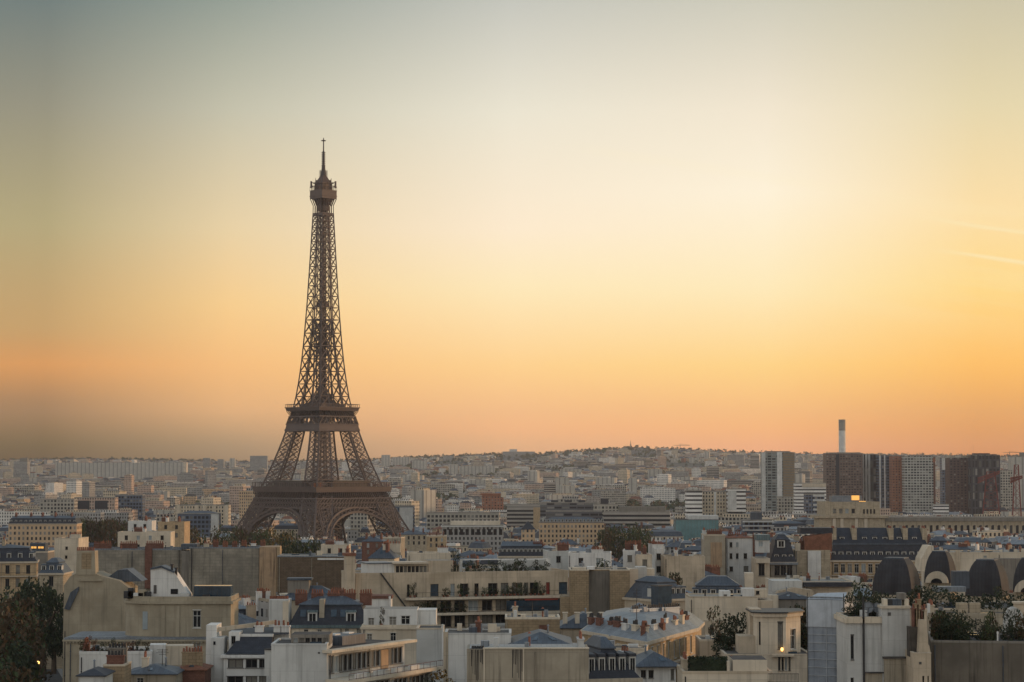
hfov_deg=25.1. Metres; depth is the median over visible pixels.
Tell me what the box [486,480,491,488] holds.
tower block
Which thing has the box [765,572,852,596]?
apartment building
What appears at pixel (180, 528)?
flat roofed house
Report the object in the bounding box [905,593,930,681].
chimney house
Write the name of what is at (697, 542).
town house
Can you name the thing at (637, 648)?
white roof terrace house
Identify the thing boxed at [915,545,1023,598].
apartment building
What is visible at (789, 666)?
window
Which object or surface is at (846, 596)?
shrub
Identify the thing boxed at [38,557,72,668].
street house
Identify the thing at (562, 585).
window
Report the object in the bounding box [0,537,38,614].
apartment building
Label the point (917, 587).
shrub
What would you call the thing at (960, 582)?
apartment building
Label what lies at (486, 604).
window
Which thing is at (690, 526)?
glass hall
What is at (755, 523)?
building
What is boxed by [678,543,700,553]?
town house
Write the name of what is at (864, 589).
town house
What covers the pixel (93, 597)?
apartment building
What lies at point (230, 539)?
tree
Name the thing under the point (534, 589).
potted shrub
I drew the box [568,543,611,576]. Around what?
flat roofed house
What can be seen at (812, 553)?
apartment building
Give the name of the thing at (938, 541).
town house
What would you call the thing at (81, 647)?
potted shrub
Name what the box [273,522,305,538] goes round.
town house
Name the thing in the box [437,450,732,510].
ground
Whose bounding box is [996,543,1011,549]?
town house
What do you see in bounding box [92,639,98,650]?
potted shrub
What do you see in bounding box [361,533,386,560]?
town house
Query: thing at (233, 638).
window
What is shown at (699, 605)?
apartment building
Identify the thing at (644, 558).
flat roofed house
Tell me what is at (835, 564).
window
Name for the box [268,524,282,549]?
tree
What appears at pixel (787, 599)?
apartment building
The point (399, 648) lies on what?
window
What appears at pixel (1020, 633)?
shrub
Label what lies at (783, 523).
town house
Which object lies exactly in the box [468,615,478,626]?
window
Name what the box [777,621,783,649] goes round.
window
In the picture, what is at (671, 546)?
town house
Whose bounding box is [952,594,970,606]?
shrub
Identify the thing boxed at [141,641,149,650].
potted shrub
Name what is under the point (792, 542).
town house
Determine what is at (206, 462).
tower block
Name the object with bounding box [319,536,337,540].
town house
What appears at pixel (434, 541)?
town house
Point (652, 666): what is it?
zinc roofed house
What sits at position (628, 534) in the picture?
tree
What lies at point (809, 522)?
town house
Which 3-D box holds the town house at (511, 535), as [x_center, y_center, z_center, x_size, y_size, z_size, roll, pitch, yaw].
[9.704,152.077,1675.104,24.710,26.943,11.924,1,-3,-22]
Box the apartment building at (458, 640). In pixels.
[443,616,510,681]
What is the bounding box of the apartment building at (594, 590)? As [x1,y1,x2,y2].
[560,560,629,619]
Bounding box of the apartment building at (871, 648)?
[834,592,910,681]
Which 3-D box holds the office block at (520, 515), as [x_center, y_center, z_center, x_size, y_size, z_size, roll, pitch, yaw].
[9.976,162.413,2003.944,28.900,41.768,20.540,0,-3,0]
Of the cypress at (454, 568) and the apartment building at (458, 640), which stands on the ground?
the apartment building at (458, 640)
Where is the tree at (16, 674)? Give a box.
[0,662,35,681]
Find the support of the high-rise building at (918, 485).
on the ground
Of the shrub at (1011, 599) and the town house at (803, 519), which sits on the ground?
the town house at (803, 519)
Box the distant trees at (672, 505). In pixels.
[0,445,1018,511]
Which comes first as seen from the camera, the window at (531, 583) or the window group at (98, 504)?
the window at (531, 583)
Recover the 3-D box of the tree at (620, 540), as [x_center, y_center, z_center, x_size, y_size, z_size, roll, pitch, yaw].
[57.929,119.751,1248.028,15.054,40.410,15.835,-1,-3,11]
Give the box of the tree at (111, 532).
[97,521,118,546]
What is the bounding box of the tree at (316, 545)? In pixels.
[308,537,321,552]
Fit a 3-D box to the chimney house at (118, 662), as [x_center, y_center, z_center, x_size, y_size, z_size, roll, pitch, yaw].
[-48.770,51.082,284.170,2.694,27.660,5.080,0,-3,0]
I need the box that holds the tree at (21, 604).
[0,593,46,653]
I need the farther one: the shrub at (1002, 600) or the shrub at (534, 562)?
the shrub at (534, 562)
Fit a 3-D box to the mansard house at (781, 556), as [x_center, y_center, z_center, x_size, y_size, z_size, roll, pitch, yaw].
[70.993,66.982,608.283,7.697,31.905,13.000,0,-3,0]
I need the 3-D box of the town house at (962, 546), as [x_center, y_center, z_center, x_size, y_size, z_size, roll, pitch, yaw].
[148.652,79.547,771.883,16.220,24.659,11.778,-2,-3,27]
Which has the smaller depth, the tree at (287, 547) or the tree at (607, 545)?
the tree at (287, 547)
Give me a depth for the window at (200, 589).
381.48 m
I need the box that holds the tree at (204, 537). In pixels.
[195,529,205,544]
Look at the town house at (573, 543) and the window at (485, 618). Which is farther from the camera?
the town house at (573, 543)
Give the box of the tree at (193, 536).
[190,526,198,542]
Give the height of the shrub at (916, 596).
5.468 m
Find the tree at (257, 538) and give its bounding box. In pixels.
[250,529,268,544]
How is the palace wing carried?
on the ground
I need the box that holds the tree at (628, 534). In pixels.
[616,524,636,554]
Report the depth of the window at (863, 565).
637.76 m
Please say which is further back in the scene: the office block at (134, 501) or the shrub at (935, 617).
the office block at (134, 501)
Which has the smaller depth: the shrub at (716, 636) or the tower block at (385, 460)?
the shrub at (716, 636)
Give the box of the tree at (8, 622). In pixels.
[0,606,37,655]
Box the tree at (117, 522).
[105,517,126,543]
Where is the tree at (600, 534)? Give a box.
[592,527,619,556]
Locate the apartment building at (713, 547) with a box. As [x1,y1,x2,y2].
[701,527,725,574]
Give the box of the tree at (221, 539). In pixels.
[203,524,228,544]
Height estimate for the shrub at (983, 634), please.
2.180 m
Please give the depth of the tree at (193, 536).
1283.11 m
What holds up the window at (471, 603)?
in the terraced block at (432, 579)
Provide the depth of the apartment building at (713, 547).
612.89 m
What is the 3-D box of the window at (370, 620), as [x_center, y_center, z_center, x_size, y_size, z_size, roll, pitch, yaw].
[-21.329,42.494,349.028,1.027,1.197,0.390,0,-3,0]
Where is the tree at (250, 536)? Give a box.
[239,531,254,544]
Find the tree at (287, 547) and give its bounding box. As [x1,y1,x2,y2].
[282,533,292,553]
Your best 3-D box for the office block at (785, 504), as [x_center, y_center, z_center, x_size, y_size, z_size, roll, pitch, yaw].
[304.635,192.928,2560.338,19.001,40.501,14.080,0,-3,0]
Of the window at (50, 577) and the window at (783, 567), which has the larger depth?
the window at (50, 577)
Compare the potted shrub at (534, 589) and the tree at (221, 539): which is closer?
the potted shrub at (534, 589)
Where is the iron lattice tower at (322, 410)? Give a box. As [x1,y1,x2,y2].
[233,138,409,542]
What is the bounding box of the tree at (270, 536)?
[259,530,276,544]
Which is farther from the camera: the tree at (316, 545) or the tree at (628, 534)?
the tree at (628, 534)
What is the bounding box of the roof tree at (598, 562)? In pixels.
[596,558,610,566]
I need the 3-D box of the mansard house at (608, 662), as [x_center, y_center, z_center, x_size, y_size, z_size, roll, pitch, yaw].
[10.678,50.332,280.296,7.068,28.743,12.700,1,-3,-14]
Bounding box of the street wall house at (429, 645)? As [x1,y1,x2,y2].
[416,624,444,681]
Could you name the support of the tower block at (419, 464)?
on the ground
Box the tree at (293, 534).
[280,529,297,543]
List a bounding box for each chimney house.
[103,642,131,681]
[179,646,213,681]
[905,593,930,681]
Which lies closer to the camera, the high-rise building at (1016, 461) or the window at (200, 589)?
the window at (200, 589)
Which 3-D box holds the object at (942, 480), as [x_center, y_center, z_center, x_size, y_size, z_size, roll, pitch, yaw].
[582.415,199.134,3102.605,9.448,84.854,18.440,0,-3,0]
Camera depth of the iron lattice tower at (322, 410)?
1734.03 m
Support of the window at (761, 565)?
in the mansard house at (760, 568)
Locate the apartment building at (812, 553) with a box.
[793,527,832,577]
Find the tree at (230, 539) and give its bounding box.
[225,529,233,544]
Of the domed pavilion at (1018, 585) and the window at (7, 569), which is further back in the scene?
the window at (7, 569)
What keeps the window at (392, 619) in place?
in the apartment building at (400, 623)
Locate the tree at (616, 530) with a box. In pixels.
[601,525,624,560]
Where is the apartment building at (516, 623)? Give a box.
[505,601,559,635]
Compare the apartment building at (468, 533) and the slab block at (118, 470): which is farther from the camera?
the slab block at (118, 470)
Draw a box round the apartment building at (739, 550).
[725,530,754,587]
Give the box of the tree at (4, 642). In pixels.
[0,627,38,681]
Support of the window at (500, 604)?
in the terraced block at (432, 579)
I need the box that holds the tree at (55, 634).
[28,582,63,676]
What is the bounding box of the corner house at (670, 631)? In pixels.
[580,588,704,681]
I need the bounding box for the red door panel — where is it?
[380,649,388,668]
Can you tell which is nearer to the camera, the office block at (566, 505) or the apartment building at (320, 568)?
the apartment building at (320, 568)
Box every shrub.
[79,640,85,650]
[84,635,91,650]
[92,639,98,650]
[96,642,105,650]
[127,641,137,650]
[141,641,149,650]
[379,607,384,624]
[412,582,417,597]
[429,669,454,681]
[435,603,443,611]
[442,601,449,612]
[457,583,462,595]
[494,560,502,570]
[511,558,520,570]
[512,582,517,594]
[519,558,527,570]
[519,582,523,595]
[529,565,537,570]
[532,581,536,595]
[533,559,541,569]
[535,581,541,595]
[672,572,681,584]
[675,572,682,584]
[707,605,722,641]
[711,620,732,645]
[711,643,724,657]
[713,631,734,654]
[719,613,738,642]
[720,637,734,648]
[725,615,745,646]
[727,612,746,645]
[797,605,806,641]
[800,606,806,643]
[800,607,806,645]
[801,608,806,648]
[841,606,853,615]
[843,592,858,615]
[848,595,859,613]
[851,578,864,599]
[853,584,871,601]
[853,600,861,615]
[856,591,868,613]
[863,591,880,603]
[869,598,877,615]
[871,592,890,603]
[871,593,883,611]
[906,592,914,605]
[908,589,925,604]
[910,584,936,600]
[918,584,937,604]
[924,587,946,606]
[928,610,946,639]
[932,609,953,639]
[934,610,954,639]
[935,617,950,639]
[939,589,960,606]
[943,608,957,628]
[943,619,955,639]
[948,591,967,604]
[951,621,975,639]
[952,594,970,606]
[952,610,969,639]
[955,619,971,639]
[961,616,976,637]
[969,595,991,609]
[973,619,990,637]
[976,626,997,640]
[977,593,1002,609]
[979,624,994,640]
[979,625,995,640]
[983,618,996,638]
[984,611,997,640]
[985,586,1007,607]
[989,610,999,637]
[996,592,1014,609]
[998,624,1009,639]
[1000,627,1013,640]
[1002,607,1013,637]
[1007,594,1023,616]
[1007,609,1022,638]
[1010,626,1022,640]
[1014,613,1023,638]
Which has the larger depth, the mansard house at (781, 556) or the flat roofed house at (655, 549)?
the mansard house at (781, 556)
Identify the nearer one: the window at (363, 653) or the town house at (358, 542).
the window at (363, 653)
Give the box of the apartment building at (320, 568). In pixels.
[277,545,349,594]
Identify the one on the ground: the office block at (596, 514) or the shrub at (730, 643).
the office block at (596, 514)
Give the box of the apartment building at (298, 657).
[271,632,332,681]
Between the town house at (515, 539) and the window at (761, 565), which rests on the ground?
the town house at (515, 539)
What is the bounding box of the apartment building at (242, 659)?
[206,620,291,681]
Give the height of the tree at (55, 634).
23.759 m
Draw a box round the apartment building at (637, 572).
[629,566,654,587]
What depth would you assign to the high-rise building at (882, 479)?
2685.33 m
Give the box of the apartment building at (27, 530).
[8,512,82,547]
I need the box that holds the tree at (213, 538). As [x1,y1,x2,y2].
[209,525,220,544]
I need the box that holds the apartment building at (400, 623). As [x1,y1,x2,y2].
[360,607,436,664]
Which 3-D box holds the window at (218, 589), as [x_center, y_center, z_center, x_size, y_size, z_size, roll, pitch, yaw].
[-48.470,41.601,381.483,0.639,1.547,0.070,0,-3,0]
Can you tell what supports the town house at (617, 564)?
on the ground
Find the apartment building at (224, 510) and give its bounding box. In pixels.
[175,504,230,525]
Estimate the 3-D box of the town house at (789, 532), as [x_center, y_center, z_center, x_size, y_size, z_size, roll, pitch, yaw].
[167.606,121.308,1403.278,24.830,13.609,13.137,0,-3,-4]
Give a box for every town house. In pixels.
[0,526,7,532]
[221,524,238,533]
[238,594,250,614]
[238,602,261,627]
[250,588,287,620]
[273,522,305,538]
[290,538,320,549]
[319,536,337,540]
[345,527,358,543]
[353,549,361,561]
[354,534,390,545]
[359,526,369,536]
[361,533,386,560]
[383,532,404,557]
[398,528,428,550]
[426,530,441,534]
[427,531,446,550]
[432,526,441,532]
[447,542,468,552]
[448,547,456,558]
[451,556,480,566]
[454,548,474,557]
[466,553,485,558]
[467,539,491,551]
[475,550,491,556]
[479,553,497,566]
[504,536,517,540]
[507,532,520,539]
[508,526,535,534]
[543,543,555,548]
[553,537,579,546]
[569,548,596,550]
[604,523,624,529]
[611,557,622,566]
[617,526,634,536]
[636,522,654,531]
[645,528,683,542]
[652,526,673,529]
[660,538,682,543]
[664,538,678,552]
[665,539,681,552]
[678,538,695,549]
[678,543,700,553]
[691,538,700,545]
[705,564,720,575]
[722,529,740,534]
[723,525,740,529]
[755,552,766,556]
[766,533,797,544]
[768,531,794,534]
[772,521,805,526]
[773,534,799,540]
[784,525,797,529]
[792,516,811,522]
[806,518,813,525]
[838,573,872,587]
[853,584,871,598]
[927,534,950,546]
[933,528,954,536]
[934,541,978,549]
[952,535,997,548]
[953,529,969,536]
[964,540,994,549]
[972,526,1000,532]
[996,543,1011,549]
[1001,537,1023,548]
[1004,534,1023,541]
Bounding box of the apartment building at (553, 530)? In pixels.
[539,517,604,545]
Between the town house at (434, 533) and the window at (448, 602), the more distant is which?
the town house at (434, 533)
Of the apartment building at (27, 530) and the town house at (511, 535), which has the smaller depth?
the apartment building at (27, 530)
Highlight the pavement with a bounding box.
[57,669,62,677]
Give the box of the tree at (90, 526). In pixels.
[86,517,106,540]
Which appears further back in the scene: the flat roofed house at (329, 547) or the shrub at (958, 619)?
the flat roofed house at (329, 547)
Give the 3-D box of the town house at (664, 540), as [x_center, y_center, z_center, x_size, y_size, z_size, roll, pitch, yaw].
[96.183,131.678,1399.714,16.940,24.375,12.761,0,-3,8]
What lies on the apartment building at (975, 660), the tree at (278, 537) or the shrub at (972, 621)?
the shrub at (972, 621)
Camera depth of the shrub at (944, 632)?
287.31 m
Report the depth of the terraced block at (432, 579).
466.85 m
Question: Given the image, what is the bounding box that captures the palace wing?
[885,516,1023,533]
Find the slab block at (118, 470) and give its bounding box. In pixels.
[55,462,187,479]
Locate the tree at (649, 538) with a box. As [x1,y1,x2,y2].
[641,527,654,552]
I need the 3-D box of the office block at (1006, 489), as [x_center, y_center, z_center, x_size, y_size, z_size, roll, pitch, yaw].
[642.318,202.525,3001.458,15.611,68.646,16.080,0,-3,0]
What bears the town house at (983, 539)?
on the ground
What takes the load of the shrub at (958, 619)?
on the apartment building at (975, 660)
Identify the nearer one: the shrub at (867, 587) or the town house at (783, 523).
the shrub at (867, 587)
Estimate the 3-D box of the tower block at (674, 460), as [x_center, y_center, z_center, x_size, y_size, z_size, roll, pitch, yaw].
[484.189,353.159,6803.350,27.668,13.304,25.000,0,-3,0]
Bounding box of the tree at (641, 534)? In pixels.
[633,526,648,546]
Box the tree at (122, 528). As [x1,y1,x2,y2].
[112,520,127,546]
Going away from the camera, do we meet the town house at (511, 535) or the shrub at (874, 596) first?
the shrub at (874, 596)
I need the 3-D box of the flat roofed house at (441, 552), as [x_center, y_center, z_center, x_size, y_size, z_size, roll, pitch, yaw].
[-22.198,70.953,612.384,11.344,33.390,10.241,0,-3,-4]
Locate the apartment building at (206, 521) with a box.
[177,511,220,541]
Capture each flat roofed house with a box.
[118,526,174,546]
[128,515,155,530]
[158,516,189,546]
[321,539,350,553]
[407,545,450,560]
[543,542,568,569]
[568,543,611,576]
[622,540,641,567]
[635,545,651,567]
[648,539,663,575]
[661,547,704,591]
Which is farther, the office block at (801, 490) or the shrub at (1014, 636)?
the office block at (801, 490)
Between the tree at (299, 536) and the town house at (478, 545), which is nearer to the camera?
the tree at (299, 536)
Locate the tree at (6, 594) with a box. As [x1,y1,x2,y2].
[0,586,26,633]
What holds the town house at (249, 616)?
on the ground
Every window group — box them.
[78,501,89,508]
[95,501,107,508]
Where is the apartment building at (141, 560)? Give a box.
[92,540,188,590]
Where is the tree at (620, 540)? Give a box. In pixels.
[612,525,627,561]
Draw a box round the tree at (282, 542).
[277,534,289,553]
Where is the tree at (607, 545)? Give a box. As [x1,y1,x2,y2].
[602,524,620,558]
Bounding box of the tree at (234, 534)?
[232,526,240,544]
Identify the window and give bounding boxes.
[5,565,9,572]
[15,565,19,573]
[26,565,29,573]
[49,576,53,586]
[171,589,177,593]
[192,609,200,628]
[192,642,200,650]
[199,588,202,596]
[208,588,211,596]
[213,588,216,596]
[217,588,220,596]
[222,588,225,596]
[226,588,229,596]
[227,676,242,681]
[228,659,242,667]
[231,636,235,643]
[246,659,256,667]
[246,676,256,681]
[259,659,264,667]
[259,676,265,681]
[300,610,305,616]
[329,655,334,673]
[331,610,336,616]
[334,655,338,672]
[339,654,343,672]
[340,610,345,616]
[343,653,348,671]
[348,653,353,670]
[353,652,357,670]
[358,651,362,669]
[362,651,366,668]
[367,633,371,638]
[367,650,371,668]
[368,618,373,624]
[371,650,375,667]
[376,649,381,666]
[389,616,396,624]
[389,647,394,664]
[390,632,395,639]
[394,647,398,664]
[398,646,402,663]
[400,615,410,624]
[427,601,436,607]
[431,584,437,595]
[441,601,450,611]
[441,616,451,627]
[451,584,453,595]
[454,600,464,610]
[454,615,464,626]
[460,583,467,595]
[468,600,477,610]
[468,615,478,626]
[474,583,477,595]
[482,600,492,610]
[482,615,491,622]
[488,583,497,595]
[495,600,505,610]
[496,614,504,622]
[501,583,507,595]
[512,583,521,594]
[524,583,527,594]
[530,582,537,594]
[546,582,549,593]
[556,556,560,562]
[559,582,566,593]
[641,670,645,677]
[642,559,646,565]
[648,670,652,678]
[671,669,673,679]
[758,563,764,575]
[774,565,779,575]
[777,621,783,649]
[778,657,780,670]
[780,565,786,575]
[781,657,783,670]
[787,565,792,575]
[788,657,790,670]
[790,628,796,649]
[834,563,838,572]
[841,563,844,572]
[847,563,851,572]
[850,634,853,659]
[854,563,858,572]
[861,563,865,572]
[868,563,872,572]
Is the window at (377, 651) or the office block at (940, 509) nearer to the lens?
the window at (377, 651)
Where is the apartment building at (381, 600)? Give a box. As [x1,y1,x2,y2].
[365,594,393,606]
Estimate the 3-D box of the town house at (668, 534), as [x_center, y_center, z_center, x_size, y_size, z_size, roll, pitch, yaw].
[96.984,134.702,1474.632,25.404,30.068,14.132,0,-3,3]
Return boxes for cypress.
[451,551,456,571]
[455,549,459,571]
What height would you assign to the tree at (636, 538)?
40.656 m
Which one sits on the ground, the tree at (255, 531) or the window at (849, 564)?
the tree at (255, 531)
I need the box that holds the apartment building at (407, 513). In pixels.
[394,505,414,531]
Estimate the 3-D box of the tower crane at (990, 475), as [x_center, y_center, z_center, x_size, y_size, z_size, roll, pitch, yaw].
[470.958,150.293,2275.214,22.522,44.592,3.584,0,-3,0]
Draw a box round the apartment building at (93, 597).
[63,547,146,681]
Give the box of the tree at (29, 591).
[11,576,51,653]
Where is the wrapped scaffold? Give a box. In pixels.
[807,592,852,681]
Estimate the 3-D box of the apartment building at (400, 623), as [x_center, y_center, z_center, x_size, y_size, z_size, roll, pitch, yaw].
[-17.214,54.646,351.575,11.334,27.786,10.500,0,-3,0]
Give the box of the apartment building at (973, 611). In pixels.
[926,599,1004,634]
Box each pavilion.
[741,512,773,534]
[810,495,887,527]
[872,557,920,599]
[924,550,956,599]
[965,558,1009,599]
[1013,557,1023,600]
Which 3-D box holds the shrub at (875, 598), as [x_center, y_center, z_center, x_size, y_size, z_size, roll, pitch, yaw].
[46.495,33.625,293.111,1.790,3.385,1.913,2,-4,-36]
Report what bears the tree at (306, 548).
on the ground
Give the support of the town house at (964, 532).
on the ground
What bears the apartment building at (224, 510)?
on the ground
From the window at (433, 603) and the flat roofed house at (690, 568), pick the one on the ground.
the flat roofed house at (690, 568)
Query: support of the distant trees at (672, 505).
on the ground
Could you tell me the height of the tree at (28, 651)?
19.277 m
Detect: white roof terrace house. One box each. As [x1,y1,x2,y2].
[79,637,193,673]
[609,635,647,654]
[677,651,798,681]
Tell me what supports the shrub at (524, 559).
on the terraced block at (432, 579)
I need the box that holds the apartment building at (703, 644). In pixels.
[695,632,728,656]
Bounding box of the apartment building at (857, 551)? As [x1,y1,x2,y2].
[830,525,927,580]
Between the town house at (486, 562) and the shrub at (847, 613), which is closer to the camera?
the shrub at (847, 613)
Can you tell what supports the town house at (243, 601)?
on the ground
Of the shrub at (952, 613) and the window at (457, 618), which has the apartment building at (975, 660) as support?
the shrub at (952, 613)
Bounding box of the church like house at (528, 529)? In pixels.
[521,521,535,540]
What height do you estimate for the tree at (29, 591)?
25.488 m
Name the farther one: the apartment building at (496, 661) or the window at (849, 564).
the window at (849, 564)
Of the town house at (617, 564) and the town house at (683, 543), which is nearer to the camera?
the town house at (617, 564)
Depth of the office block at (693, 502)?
1995.46 m
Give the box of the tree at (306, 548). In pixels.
[299,536,318,553]
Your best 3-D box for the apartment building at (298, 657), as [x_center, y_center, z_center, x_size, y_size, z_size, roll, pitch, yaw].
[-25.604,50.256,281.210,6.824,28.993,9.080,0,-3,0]
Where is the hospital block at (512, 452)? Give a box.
[503,449,534,456]
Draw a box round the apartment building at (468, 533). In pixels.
[441,521,504,553]
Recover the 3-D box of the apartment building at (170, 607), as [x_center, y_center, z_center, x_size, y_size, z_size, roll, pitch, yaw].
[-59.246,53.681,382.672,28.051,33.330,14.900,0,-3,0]
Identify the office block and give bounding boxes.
[40,499,77,515]
[115,494,144,519]
[507,504,539,530]
[539,500,596,516]
[546,510,602,520]
[593,498,617,517]
[603,506,669,528]
[685,490,701,518]
[702,491,725,516]
[726,488,745,513]
[777,496,793,512]
[794,483,825,511]
[804,494,824,512]
[933,504,948,514]
[1000,470,1011,508]
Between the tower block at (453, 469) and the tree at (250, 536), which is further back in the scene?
the tower block at (453, 469)
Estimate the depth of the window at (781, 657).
316.26 m
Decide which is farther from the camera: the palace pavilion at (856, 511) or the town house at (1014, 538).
the palace pavilion at (856, 511)
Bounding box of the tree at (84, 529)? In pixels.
[80,518,89,540]
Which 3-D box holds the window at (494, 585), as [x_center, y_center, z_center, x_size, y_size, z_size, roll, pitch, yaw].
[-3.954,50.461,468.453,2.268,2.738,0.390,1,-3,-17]
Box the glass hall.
[673,515,718,540]
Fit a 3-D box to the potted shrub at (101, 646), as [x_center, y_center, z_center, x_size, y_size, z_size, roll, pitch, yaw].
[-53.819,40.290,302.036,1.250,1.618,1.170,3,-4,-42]
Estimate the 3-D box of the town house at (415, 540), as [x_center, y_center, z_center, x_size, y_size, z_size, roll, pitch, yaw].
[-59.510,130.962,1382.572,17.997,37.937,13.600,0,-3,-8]
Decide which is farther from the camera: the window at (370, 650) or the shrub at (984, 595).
the shrub at (984, 595)
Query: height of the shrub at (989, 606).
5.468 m
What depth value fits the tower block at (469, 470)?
5691.04 m
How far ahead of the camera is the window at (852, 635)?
287.53 m
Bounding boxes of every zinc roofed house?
[30,542,53,605]
[76,659,115,681]
[131,649,184,681]
[284,577,343,619]
[367,539,400,560]
[497,537,543,558]
[508,624,576,643]
[560,608,603,642]
[636,645,677,681]
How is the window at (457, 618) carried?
in the terraced block at (432, 579)
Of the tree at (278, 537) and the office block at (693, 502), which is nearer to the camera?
the tree at (278, 537)
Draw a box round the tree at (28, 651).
[4,633,42,681]
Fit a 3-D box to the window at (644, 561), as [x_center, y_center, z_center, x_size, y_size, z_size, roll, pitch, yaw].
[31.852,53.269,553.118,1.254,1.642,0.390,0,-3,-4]
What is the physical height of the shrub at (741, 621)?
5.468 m
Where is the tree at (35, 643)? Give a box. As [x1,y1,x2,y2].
[0,611,52,681]
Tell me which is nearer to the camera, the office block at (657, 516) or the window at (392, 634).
the window at (392, 634)
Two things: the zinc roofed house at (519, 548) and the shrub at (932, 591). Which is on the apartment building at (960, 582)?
the shrub at (932, 591)
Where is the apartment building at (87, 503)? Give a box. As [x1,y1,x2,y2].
[74,497,117,509]
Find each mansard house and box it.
[269,588,372,637]
[584,635,642,681]
[622,576,685,610]
[692,572,753,592]
[751,534,769,587]
[766,534,797,577]
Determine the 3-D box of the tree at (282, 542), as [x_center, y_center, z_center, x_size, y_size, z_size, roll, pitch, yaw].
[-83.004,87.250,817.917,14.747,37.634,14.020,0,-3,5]
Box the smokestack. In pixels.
[839,419,845,451]
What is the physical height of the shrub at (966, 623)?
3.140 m
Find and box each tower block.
[13,458,29,476]
[203,458,210,467]
[218,459,224,468]
[229,458,235,468]
[250,456,267,471]
[381,455,389,465]
[393,457,409,465]
[412,460,426,469]
[443,456,453,460]
[449,465,457,474]
[459,466,494,475]
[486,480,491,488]
[671,458,680,462]
[689,458,698,462]
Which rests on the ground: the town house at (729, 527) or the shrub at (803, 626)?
the town house at (729, 527)
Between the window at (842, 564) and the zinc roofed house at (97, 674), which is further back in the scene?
the window at (842, 564)
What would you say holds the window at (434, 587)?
in the terraced block at (432, 579)
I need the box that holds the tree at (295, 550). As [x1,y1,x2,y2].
[290,538,304,553]
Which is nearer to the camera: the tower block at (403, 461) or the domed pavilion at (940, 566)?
the domed pavilion at (940, 566)
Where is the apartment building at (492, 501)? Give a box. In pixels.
[480,492,505,510]
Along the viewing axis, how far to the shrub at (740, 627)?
327.90 m
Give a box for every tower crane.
[977,471,999,513]
[1010,465,1022,515]
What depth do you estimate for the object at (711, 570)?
585.17 m
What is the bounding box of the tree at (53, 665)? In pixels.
[41,589,63,673]
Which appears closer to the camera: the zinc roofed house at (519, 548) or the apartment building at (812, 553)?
the apartment building at (812, 553)
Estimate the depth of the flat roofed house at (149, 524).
897.44 m
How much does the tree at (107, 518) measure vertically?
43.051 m
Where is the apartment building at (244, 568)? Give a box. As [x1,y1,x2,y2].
[181,539,281,597]
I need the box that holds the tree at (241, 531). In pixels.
[230,526,248,544]
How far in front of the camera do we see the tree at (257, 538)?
1274.76 m
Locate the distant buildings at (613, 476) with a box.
[0,447,1023,628]
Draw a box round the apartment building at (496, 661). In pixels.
[467,631,588,681]
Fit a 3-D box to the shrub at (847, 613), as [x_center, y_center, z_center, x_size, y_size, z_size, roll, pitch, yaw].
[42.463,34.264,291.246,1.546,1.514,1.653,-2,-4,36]
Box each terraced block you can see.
[264,632,442,681]
[341,553,568,631]
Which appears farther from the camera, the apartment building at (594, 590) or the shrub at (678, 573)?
the shrub at (678, 573)
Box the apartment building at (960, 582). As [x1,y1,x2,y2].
[854,571,1008,609]
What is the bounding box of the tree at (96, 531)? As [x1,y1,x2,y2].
[89,517,110,542]
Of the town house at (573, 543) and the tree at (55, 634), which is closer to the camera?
the tree at (55, 634)
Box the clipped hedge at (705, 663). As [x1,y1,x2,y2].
[687,655,727,670]
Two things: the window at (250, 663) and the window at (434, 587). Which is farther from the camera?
the window at (434, 587)
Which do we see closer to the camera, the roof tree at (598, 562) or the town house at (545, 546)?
the roof tree at (598, 562)
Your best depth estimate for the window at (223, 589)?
381.48 m
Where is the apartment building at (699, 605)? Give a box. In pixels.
[685,587,772,634]
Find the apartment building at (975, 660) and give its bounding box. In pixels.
[928,631,1023,681]
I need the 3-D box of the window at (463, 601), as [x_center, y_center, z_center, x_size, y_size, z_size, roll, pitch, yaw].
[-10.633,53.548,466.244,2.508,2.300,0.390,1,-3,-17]
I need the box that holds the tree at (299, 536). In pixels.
[295,534,302,553]
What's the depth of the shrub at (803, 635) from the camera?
327.46 m
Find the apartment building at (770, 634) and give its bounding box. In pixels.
[717,607,807,681]
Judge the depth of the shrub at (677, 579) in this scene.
462.90 m
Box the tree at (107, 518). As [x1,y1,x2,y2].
[102,516,117,543]
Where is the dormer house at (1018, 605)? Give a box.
[1002,601,1023,631]
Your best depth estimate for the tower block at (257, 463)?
5991.68 m
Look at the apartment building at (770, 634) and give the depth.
317.41 m
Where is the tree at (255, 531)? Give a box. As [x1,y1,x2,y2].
[249,525,261,544]
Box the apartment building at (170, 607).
[62,564,240,681]
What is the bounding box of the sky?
[0,0,1023,461]
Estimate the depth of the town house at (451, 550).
1399.83 m
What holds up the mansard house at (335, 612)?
on the ground
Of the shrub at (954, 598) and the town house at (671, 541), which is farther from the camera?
the town house at (671, 541)
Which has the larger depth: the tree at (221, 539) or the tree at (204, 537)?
the tree at (204, 537)
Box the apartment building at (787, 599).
[767,587,808,650]
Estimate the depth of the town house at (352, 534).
1867.62 m
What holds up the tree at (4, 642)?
on the ground
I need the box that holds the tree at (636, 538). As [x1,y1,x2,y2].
[620,522,647,550]
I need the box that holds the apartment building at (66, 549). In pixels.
[54,532,88,574]
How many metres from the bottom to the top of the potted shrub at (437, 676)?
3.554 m
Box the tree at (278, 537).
[275,532,292,553]
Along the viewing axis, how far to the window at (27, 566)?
641.51 m
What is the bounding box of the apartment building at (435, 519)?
[427,512,499,529]

